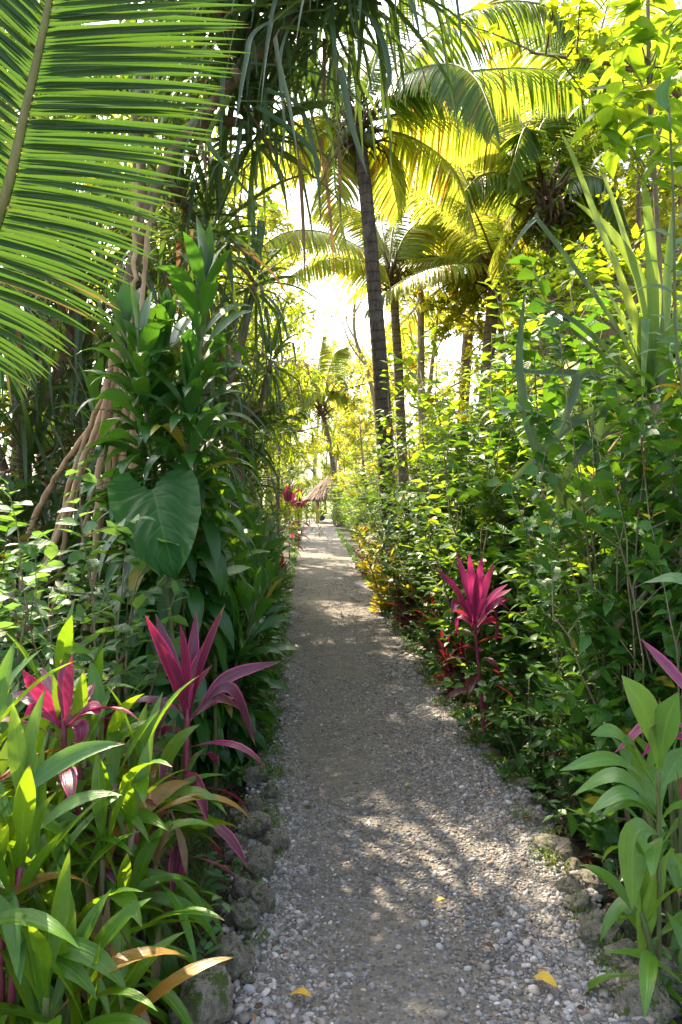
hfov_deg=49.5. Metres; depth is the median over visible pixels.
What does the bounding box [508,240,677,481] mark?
leafy shrub
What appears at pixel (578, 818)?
plant
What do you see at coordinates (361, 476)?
leafy shrub
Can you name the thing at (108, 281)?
broadleaf tree
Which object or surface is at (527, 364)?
leafy shrub
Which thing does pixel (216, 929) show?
seedling
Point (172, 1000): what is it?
green cordyline
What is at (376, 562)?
croton bush
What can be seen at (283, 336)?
slender tree
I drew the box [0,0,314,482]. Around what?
broadleaf tree
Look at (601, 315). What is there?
leafy shrub
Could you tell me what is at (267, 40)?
screw pine
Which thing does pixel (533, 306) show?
leafy shrub
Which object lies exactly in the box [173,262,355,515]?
broadleaf tree
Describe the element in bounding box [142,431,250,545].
leafy shrub
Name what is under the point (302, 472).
broadleaf tree
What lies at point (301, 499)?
red cordyline
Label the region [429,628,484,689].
plant
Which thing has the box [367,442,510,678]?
leafy shrub
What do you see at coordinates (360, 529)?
croton bush
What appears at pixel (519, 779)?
edging stone
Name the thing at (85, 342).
screw pine
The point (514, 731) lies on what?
plant
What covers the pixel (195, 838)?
grass
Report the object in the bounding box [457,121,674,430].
broadleaf tree
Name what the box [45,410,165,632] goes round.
leafy shrub
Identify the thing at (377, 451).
leafy shrub
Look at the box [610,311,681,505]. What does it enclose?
leafy shrub
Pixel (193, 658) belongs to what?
red cordyline
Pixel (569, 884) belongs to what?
edging stone
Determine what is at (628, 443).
leafy shrub
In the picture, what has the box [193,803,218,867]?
seedling
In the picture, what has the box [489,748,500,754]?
edging stone
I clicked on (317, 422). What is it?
broadleaf tree
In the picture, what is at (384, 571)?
leafy shrub
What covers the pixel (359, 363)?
broadleaf tree
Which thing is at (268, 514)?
leafy shrub
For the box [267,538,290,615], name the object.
hedge plant
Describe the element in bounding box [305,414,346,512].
broadleaf tree
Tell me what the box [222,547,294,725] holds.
hedge plant
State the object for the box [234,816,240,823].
edging stone
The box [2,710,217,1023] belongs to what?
green cordyline
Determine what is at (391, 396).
broadleaf tree
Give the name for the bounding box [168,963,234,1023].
edging stone
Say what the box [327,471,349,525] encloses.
leafy shrub
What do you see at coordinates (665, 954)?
seedling
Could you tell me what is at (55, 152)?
coconut palm
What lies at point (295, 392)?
broadleaf tree
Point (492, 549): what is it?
leafy shrub
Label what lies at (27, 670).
leafy shrub
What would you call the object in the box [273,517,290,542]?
leafy shrub
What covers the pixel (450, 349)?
sky
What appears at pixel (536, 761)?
plant
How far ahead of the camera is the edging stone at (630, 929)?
2.68 m
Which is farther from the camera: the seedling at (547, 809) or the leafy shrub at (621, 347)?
the leafy shrub at (621, 347)
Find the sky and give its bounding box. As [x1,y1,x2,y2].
[0,0,681,491]
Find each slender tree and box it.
[233,252,332,534]
[248,302,321,520]
[295,241,399,491]
[404,115,496,522]
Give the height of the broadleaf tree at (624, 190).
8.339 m
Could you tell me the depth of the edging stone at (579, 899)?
2.82 m
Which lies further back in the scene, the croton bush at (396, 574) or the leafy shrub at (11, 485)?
the croton bush at (396, 574)
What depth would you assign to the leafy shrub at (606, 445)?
4.02 m
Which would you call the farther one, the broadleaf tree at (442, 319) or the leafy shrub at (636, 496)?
the broadleaf tree at (442, 319)
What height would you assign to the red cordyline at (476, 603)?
1.422 m
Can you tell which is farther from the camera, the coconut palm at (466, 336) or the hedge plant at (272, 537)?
the coconut palm at (466, 336)
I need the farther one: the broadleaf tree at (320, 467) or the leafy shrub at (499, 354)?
the broadleaf tree at (320, 467)
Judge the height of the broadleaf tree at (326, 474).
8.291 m
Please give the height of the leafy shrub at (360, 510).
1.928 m
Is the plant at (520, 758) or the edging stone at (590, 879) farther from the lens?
the plant at (520, 758)
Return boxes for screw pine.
[0,26,247,564]
[0,87,181,583]
[3,0,506,740]
[64,181,327,533]
[164,294,314,544]
[494,130,681,530]
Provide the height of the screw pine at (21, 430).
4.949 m
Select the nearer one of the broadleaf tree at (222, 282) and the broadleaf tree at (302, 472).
the broadleaf tree at (222, 282)
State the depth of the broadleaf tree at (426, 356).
47.56 m
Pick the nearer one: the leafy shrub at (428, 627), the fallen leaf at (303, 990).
the fallen leaf at (303, 990)
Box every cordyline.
[0,599,92,1012]
[0,599,141,867]
[0,642,133,1022]
[0,656,163,937]
[0,669,250,994]
[0,765,125,1023]
[0,807,174,1023]
[0,829,186,1023]
[2,636,216,923]
[2,660,168,982]
[2,680,237,968]
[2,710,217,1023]
[5,817,224,1023]
[5,931,234,1023]
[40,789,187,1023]
[98,460,201,784]
[99,708,177,867]
[120,605,280,931]
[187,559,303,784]
[194,460,269,793]
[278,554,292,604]
[279,483,303,564]
[290,486,311,547]
[383,576,420,636]
[414,592,453,670]
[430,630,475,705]
[434,553,515,732]
[560,675,681,981]
[580,841,681,1023]
[589,697,681,997]
[616,639,681,799]
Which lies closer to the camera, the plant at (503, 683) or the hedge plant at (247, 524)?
the plant at (503, 683)
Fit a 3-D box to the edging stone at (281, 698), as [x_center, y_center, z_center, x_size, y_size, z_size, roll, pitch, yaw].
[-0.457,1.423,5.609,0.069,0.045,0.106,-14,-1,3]
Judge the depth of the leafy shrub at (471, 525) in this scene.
6.28 m
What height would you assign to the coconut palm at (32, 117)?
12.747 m
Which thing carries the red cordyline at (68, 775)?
on the ground at (580, 844)
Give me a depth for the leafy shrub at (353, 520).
21.02 m
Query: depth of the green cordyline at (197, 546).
3.86 m
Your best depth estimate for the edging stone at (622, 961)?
2.48 m
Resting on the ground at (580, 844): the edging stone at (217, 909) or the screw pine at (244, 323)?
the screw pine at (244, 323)
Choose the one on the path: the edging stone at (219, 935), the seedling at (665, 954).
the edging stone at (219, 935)
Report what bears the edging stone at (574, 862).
on the path
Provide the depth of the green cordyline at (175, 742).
2.68 m
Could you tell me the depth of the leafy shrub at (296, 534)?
22.98 m
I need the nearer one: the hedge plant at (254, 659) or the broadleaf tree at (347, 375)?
the hedge plant at (254, 659)
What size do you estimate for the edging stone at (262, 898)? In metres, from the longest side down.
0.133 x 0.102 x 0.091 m
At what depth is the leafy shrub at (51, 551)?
3.28 m
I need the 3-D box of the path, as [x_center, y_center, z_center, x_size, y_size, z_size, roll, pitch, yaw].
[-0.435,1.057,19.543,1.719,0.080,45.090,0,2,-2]
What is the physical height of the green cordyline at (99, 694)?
1.311 m
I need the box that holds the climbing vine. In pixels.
[632,75,681,912]
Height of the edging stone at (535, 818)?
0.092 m
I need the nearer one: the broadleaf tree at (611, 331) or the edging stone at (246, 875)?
the edging stone at (246, 875)
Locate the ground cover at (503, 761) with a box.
[215,528,550,787]
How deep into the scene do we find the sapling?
3.25 m
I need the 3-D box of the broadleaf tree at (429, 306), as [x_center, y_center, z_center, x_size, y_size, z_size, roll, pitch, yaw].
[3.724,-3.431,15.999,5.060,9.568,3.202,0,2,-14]
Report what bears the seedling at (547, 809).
on the ground at (580, 844)
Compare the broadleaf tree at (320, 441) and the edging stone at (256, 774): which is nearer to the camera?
the edging stone at (256, 774)
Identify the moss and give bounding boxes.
[220,650,637,977]
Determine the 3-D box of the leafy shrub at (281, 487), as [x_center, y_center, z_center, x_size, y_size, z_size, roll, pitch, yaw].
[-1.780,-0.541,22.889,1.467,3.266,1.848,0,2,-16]
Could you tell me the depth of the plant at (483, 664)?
5.62 m
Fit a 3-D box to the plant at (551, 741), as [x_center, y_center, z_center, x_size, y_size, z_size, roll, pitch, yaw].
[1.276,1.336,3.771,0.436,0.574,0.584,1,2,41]
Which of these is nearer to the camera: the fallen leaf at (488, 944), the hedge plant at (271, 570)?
the fallen leaf at (488, 944)
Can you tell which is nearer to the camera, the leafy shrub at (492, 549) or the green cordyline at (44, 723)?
the green cordyline at (44, 723)
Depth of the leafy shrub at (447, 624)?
5.84 m
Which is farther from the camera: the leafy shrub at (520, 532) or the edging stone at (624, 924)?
the leafy shrub at (520, 532)
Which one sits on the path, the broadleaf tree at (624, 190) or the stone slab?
the stone slab
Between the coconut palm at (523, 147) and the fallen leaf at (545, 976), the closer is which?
the fallen leaf at (545, 976)
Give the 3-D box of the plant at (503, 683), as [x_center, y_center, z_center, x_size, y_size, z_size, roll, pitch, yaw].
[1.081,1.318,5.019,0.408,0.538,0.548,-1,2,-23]
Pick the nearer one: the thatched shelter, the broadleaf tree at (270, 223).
the broadleaf tree at (270, 223)
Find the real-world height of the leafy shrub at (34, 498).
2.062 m
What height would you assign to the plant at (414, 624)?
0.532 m
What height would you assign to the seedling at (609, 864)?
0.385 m
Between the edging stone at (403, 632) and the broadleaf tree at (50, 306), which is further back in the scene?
the broadleaf tree at (50, 306)
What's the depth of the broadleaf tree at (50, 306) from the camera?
17.07 m
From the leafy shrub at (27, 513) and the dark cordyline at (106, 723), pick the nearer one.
the dark cordyline at (106, 723)
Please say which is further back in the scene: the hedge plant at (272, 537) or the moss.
the hedge plant at (272, 537)
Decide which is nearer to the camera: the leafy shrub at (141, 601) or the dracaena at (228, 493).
the leafy shrub at (141, 601)
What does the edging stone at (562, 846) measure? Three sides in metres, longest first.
0.241 x 0.145 x 0.135 m
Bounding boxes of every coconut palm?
[0,0,171,557]
[0,0,254,403]
[47,76,255,537]
[219,0,597,553]
[237,181,501,538]
[284,334,353,524]
[345,34,632,508]
[374,26,603,524]
[434,92,659,396]
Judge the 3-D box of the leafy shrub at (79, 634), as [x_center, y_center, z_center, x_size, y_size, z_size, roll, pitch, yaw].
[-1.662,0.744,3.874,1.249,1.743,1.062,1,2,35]
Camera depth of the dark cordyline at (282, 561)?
10.16 m
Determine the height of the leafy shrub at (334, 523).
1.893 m
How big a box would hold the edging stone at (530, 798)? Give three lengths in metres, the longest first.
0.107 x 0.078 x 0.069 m
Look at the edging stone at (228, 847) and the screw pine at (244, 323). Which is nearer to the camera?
the edging stone at (228, 847)
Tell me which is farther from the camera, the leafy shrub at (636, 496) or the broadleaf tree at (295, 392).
the broadleaf tree at (295, 392)
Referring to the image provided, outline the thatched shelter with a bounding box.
[305,475,344,525]
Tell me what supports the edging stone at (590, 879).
on the path
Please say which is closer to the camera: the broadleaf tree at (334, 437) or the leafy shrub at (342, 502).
the leafy shrub at (342, 502)
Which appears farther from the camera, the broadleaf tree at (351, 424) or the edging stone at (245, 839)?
the broadleaf tree at (351, 424)
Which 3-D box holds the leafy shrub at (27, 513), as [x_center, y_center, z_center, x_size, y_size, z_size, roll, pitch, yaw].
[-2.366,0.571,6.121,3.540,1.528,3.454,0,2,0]
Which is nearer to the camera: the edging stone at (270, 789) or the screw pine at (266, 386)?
the edging stone at (270, 789)
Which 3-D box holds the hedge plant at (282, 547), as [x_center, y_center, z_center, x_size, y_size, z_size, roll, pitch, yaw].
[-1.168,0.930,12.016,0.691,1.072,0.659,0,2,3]
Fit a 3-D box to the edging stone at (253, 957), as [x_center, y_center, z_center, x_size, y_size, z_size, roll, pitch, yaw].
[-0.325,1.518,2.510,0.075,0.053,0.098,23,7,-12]
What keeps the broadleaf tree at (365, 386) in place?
on the ground at (580, 844)
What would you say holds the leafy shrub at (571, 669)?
on the ground at (580, 844)
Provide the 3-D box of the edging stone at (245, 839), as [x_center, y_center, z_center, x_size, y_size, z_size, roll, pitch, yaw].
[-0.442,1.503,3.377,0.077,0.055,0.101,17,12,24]
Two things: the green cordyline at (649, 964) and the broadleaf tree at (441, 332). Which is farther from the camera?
the broadleaf tree at (441, 332)
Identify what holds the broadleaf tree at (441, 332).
on the ground at (580, 844)
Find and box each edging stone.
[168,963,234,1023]
[205,931,252,981]
[208,933,224,941]
[211,898,224,913]
[220,865,231,873]
[223,845,244,861]
[224,897,260,930]
[225,844,231,850]
[229,808,241,816]
[231,877,254,900]
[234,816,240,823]
[234,833,241,842]
[240,833,252,846]
[240,970,255,983]
[241,810,270,838]
[242,765,266,788]
[242,873,251,879]
[243,761,258,768]
[244,845,275,879]
[245,945,255,967]
[247,794,263,811]
[249,885,275,913]
[258,835,264,842]
[261,782,280,799]
[264,830,289,852]
[276,696,284,701]
[398,630,407,634]
[417,669,422,674]
[432,695,444,702]
[461,732,473,741]
[480,743,493,749]
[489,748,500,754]
[506,775,518,782]
[507,758,517,770]
[515,777,522,785]
[520,777,535,789]
[526,793,544,805]
[528,813,552,826]
[532,833,577,861]
[555,874,586,894]
[562,889,596,912]
[566,857,581,870]
[576,869,587,879]
[577,909,621,948]
[581,869,608,898]
[596,938,639,972]
[611,964,676,1023]
[619,919,627,928]
[620,912,636,938]
[653,944,681,993]
[675,1002,680,1015]
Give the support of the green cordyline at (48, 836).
on the ground at (580, 844)
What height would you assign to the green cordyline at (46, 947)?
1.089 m
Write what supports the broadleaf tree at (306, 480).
on the ground at (580, 844)
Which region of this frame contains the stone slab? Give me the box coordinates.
[354,582,380,594]
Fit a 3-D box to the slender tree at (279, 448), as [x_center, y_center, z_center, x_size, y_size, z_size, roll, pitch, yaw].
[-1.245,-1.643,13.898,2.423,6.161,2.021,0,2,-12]
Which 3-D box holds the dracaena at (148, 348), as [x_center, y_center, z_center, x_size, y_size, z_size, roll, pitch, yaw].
[-0.919,0.057,3.922,1.059,3.142,0.901,1,2,26]
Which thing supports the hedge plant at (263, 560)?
on the ground at (580, 844)
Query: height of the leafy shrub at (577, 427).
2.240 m
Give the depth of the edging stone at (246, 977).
2.39 m
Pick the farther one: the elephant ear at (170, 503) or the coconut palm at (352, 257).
the coconut palm at (352, 257)
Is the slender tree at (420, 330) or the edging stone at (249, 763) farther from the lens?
the slender tree at (420, 330)
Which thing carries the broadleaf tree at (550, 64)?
on the ground at (580, 844)
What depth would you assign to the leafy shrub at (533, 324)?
6.16 m
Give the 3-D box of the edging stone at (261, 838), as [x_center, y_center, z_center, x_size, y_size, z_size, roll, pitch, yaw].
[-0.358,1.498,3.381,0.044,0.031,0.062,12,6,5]
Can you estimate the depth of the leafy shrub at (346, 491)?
22.94 m
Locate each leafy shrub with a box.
[0,408,80,652]
[0,451,115,678]
[0,461,200,764]
[0,477,156,782]
[0,488,130,793]
[0,489,116,655]
[0,503,112,697]
[0,552,148,739]
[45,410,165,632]
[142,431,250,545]
[218,441,299,546]
[246,472,281,526]
[259,451,303,537]
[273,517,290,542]
[280,460,307,514]
[287,516,306,540]
[295,465,316,518]
[312,473,325,511]
[325,490,344,525]
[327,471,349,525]
[328,442,377,527]
[332,487,352,530]
[339,492,358,539]
[341,438,415,518]
[342,498,363,548]
[343,451,397,535]
[347,481,379,564]
[348,458,440,635]
[349,432,482,643]
[358,357,486,594]
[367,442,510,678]
[370,482,412,604]
[374,312,541,656]
[386,378,553,699]
[390,396,529,646]
[423,278,626,687]
[432,423,572,680]
[443,290,681,726]
[456,352,541,588]
[463,288,630,654]
[472,335,624,535]
[472,345,573,524]
[481,335,667,632]
[485,474,607,733]
[486,331,681,880]
[495,317,681,872]
[496,254,680,583]
[496,331,676,792]
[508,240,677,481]
[520,534,633,792]
[522,378,681,875]
[524,262,681,889]
[532,414,670,754]
[536,553,680,828]
[584,346,679,558]
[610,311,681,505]
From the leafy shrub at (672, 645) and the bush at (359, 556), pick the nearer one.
the leafy shrub at (672, 645)
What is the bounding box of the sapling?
[569,0,681,480]
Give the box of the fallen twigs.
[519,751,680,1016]
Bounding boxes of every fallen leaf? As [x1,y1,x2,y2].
[289,987,311,996]
[481,942,494,948]
[534,971,557,987]
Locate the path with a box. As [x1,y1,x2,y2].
[222,519,660,1023]
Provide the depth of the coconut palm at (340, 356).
36.93 m
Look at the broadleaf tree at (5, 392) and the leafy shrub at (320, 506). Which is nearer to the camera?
the broadleaf tree at (5, 392)
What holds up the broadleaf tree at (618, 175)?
on the ground at (580, 844)
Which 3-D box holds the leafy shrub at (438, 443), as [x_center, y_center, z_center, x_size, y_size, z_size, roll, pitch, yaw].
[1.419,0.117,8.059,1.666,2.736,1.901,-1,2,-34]
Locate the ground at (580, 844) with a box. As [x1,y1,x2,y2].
[0,492,681,1023]
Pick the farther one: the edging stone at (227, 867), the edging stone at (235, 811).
the edging stone at (235, 811)
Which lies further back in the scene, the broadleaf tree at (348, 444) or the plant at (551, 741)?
the broadleaf tree at (348, 444)
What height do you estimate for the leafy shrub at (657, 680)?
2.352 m
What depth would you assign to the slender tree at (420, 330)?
15.85 m
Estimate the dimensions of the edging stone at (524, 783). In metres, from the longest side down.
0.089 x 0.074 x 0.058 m
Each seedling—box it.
[176,891,234,969]
[192,860,228,927]
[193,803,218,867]
[204,852,250,903]
[526,780,580,833]
[583,811,619,906]
[632,920,681,1019]
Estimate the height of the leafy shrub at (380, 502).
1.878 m
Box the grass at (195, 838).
[138,752,255,1022]
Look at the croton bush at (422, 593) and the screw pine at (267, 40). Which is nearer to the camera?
the screw pine at (267, 40)
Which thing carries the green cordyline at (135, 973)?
on the ground at (580, 844)
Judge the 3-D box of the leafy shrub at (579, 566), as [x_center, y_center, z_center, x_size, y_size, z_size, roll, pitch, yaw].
[1.297,0.364,3.865,1.058,2.535,0.889,-1,2,-32]
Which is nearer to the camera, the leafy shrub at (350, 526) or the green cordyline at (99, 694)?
the green cordyline at (99, 694)
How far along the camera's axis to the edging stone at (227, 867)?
3.11 m
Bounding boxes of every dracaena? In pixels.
[52,356,160,703]
[72,216,268,816]
[159,310,267,734]
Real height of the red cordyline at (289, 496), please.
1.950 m
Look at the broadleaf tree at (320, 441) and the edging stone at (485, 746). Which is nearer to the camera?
the edging stone at (485, 746)
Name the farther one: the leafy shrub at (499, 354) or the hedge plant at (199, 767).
the leafy shrub at (499, 354)
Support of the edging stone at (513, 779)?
on the path
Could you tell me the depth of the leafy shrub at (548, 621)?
3.77 m
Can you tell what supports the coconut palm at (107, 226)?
on the ground at (580, 844)
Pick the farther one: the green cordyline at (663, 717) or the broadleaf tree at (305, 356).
the broadleaf tree at (305, 356)
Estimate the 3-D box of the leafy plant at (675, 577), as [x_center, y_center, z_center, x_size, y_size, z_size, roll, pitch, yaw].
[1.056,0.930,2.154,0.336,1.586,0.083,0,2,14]
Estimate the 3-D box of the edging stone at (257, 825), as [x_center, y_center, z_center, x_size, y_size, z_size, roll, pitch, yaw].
[-0.398,1.464,3.430,0.165,0.156,0.137,-6,9,26]
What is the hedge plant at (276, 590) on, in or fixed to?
on the ground at (580, 844)
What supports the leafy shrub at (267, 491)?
on the ground at (580, 844)
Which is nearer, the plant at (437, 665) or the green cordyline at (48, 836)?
the green cordyline at (48, 836)
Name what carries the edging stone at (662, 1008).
on the path
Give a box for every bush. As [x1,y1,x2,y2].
[350,527,378,579]
[352,514,404,578]
[356,529,408,616]
[362,536,397,567]
[387,542,426,630]
[400,565,444,647]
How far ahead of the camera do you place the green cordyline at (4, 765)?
2.26 m
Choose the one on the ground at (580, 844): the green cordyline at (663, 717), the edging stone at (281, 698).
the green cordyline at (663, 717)
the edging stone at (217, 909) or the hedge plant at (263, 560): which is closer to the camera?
the edging stone at (217, 909)
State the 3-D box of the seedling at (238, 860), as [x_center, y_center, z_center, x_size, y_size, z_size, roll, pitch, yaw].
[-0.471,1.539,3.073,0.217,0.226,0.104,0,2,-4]
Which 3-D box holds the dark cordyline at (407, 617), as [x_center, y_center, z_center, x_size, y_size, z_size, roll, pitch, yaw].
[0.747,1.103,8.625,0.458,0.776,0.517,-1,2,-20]
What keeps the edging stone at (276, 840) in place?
on the path
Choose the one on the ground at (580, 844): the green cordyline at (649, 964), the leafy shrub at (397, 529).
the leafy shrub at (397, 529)
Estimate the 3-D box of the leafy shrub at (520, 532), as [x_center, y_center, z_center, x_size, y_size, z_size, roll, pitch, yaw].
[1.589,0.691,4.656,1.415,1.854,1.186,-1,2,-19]
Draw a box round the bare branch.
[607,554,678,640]
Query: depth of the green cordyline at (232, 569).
4.13 m
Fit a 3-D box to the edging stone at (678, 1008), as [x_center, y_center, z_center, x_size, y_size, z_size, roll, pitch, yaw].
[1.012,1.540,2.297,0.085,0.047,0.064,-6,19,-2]
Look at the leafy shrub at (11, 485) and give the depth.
5.18 m
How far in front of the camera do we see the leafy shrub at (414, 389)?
7.58 m
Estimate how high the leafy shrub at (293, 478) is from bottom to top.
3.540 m
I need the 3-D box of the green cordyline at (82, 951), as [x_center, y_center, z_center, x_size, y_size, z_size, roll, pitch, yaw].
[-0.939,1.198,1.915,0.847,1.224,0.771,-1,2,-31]
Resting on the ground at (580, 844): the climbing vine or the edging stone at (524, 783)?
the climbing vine
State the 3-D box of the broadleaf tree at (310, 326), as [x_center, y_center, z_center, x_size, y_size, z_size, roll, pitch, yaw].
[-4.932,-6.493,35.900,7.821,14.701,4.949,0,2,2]
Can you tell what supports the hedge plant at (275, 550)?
on the ground at (580, 844)
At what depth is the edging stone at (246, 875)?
3.04 m
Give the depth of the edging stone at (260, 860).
3.06 m
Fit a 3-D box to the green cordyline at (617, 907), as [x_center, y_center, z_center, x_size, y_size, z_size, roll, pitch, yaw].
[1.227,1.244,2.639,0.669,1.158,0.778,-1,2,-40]
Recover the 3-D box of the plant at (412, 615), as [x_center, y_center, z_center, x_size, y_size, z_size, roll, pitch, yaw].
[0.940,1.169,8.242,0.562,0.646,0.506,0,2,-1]
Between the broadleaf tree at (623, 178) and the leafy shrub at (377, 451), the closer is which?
the leafy shrub at (377, 451)
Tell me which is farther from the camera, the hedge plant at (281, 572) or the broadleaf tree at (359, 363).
the broadleaf tree at (359, 363)
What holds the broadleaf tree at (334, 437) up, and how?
on the ground at (580, 844)
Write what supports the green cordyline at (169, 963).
on the ground at (580, 844)
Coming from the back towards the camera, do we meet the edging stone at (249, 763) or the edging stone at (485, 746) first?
the edging stone at (485, 746)
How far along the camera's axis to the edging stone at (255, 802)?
3.63 m
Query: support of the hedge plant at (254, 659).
on the ground at (580, 844)
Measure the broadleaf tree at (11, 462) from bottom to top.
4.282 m
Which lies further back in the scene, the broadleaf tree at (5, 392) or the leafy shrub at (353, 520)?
the leafy shrub at (353, 520)
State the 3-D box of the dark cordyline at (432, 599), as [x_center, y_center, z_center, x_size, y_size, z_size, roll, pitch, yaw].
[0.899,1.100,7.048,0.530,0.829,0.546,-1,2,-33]
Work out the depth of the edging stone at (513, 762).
4.25 m
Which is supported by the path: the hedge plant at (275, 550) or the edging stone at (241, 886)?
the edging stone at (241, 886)
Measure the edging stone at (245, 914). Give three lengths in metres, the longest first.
0.144 x 0.140 x 0.111 m
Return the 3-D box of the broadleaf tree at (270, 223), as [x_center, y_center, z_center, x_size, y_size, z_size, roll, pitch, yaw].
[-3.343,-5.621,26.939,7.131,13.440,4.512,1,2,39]
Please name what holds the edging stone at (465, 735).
on the path
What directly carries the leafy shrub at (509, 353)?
on the ground at (580, 844)
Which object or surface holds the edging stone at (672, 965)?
on the path
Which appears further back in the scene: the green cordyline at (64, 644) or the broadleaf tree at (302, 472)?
the broadleaf tree at (302, 472)
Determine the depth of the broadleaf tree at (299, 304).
18.71 m
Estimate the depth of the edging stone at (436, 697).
5.58 m
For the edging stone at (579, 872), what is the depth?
3.04 m
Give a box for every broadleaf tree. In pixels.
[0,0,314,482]
[0,173,116,539]
[0,291,86,563]
[0,390,30,413]
[1,107,246,570]
[13,59,296,461]
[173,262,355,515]
[181,229,315,403]
[182,228,331,470]
[218,281,331,539]
[226,171,316,505]
[265,405,319,524]
[275,435,308,534]
[280,414,326,481]
[282,354,318,512]
[289,333,370,511]
[300,403,372,515]
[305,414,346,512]
[310,387,397,523]
[315,320,413,493]
[316,336,368,475]
[317,414,364,477]
[320,237,518,492]
[331,394,375,539]
[331,401,375,509]
[336,292,454,514]
[343,323,455,466]
[345,380,407,518]
[402,133,589,432]
[404,24,628,394]
[420,0,681,433]
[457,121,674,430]
[457,247,623,546]
[474,0,681,386]
[476,82,677,386]
[490,72,681,403]
[528,234,681,385]
[556,0,681,381]
[597,162,678,252]
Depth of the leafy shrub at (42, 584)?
4.38 m
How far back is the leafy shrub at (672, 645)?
2.93 m
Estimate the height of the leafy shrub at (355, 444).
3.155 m
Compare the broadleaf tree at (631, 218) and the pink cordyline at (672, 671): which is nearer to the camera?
the pink cordyline at (672, 671)
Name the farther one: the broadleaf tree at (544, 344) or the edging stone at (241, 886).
the broadleaf tree at (544, 344)
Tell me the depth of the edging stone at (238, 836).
3.35 m
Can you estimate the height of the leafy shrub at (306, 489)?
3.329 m
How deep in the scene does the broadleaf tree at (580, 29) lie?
5.94 m
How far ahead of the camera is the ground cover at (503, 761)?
5.18 m
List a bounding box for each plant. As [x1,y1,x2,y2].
[101,562,251,786]
[203,532,278,719]
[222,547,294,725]
[225,507,288,659]
[235,550,282,637]
[239,504,289,627]
[247,536,296,692]
[255,546,294,638]
[257,520,283,604]
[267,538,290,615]
[274,534,291,600]
[276,540,288,581]
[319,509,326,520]
[401,596,426,638]
[409,619,450,660]
[424,631,516,736]
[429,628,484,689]
[433,623,512,713]
[455,663,555,759]
[462,665,535,749]
[474,662,568,796]
[491,691,566,781]
[530,726,594,830]
[536,760,602,852]
[644,572,681,583]
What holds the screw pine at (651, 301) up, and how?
on the ground at (580, 844)
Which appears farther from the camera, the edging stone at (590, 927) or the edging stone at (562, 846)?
the edging stone at (562, 846)
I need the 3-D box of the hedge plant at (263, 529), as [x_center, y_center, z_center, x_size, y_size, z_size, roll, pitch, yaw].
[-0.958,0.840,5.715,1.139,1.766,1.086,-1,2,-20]
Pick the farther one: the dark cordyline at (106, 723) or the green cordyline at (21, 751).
the dark cordyline at (106, 723)
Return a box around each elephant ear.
[107,469,200,857]
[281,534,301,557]
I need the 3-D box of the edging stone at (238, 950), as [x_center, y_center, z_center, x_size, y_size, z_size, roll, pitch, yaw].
[-0.377,1.495,2.464,0.162,0.198,0.146,0,2,-10]
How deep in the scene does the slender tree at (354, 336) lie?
18.87 m
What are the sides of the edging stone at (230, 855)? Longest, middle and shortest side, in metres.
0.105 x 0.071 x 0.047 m
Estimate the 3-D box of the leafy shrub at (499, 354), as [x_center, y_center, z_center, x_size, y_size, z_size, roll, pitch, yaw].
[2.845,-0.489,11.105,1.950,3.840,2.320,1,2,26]
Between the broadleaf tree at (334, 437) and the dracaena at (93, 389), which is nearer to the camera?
the dracaena at (93, 389)
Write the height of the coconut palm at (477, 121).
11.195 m
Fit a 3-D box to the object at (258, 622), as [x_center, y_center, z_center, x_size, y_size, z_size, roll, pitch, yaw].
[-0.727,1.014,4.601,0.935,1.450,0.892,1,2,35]
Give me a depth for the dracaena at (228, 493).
4.99 m
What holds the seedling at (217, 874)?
on the ground at (580, 844)
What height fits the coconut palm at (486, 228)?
10.153 m
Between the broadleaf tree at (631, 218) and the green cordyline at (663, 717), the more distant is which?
the broadleaf tree at (631, 218)
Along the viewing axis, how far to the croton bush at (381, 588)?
9.59 m
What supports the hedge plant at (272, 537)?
on the ground at (580, 844)
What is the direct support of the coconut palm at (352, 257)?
on the ground at (580, 844)

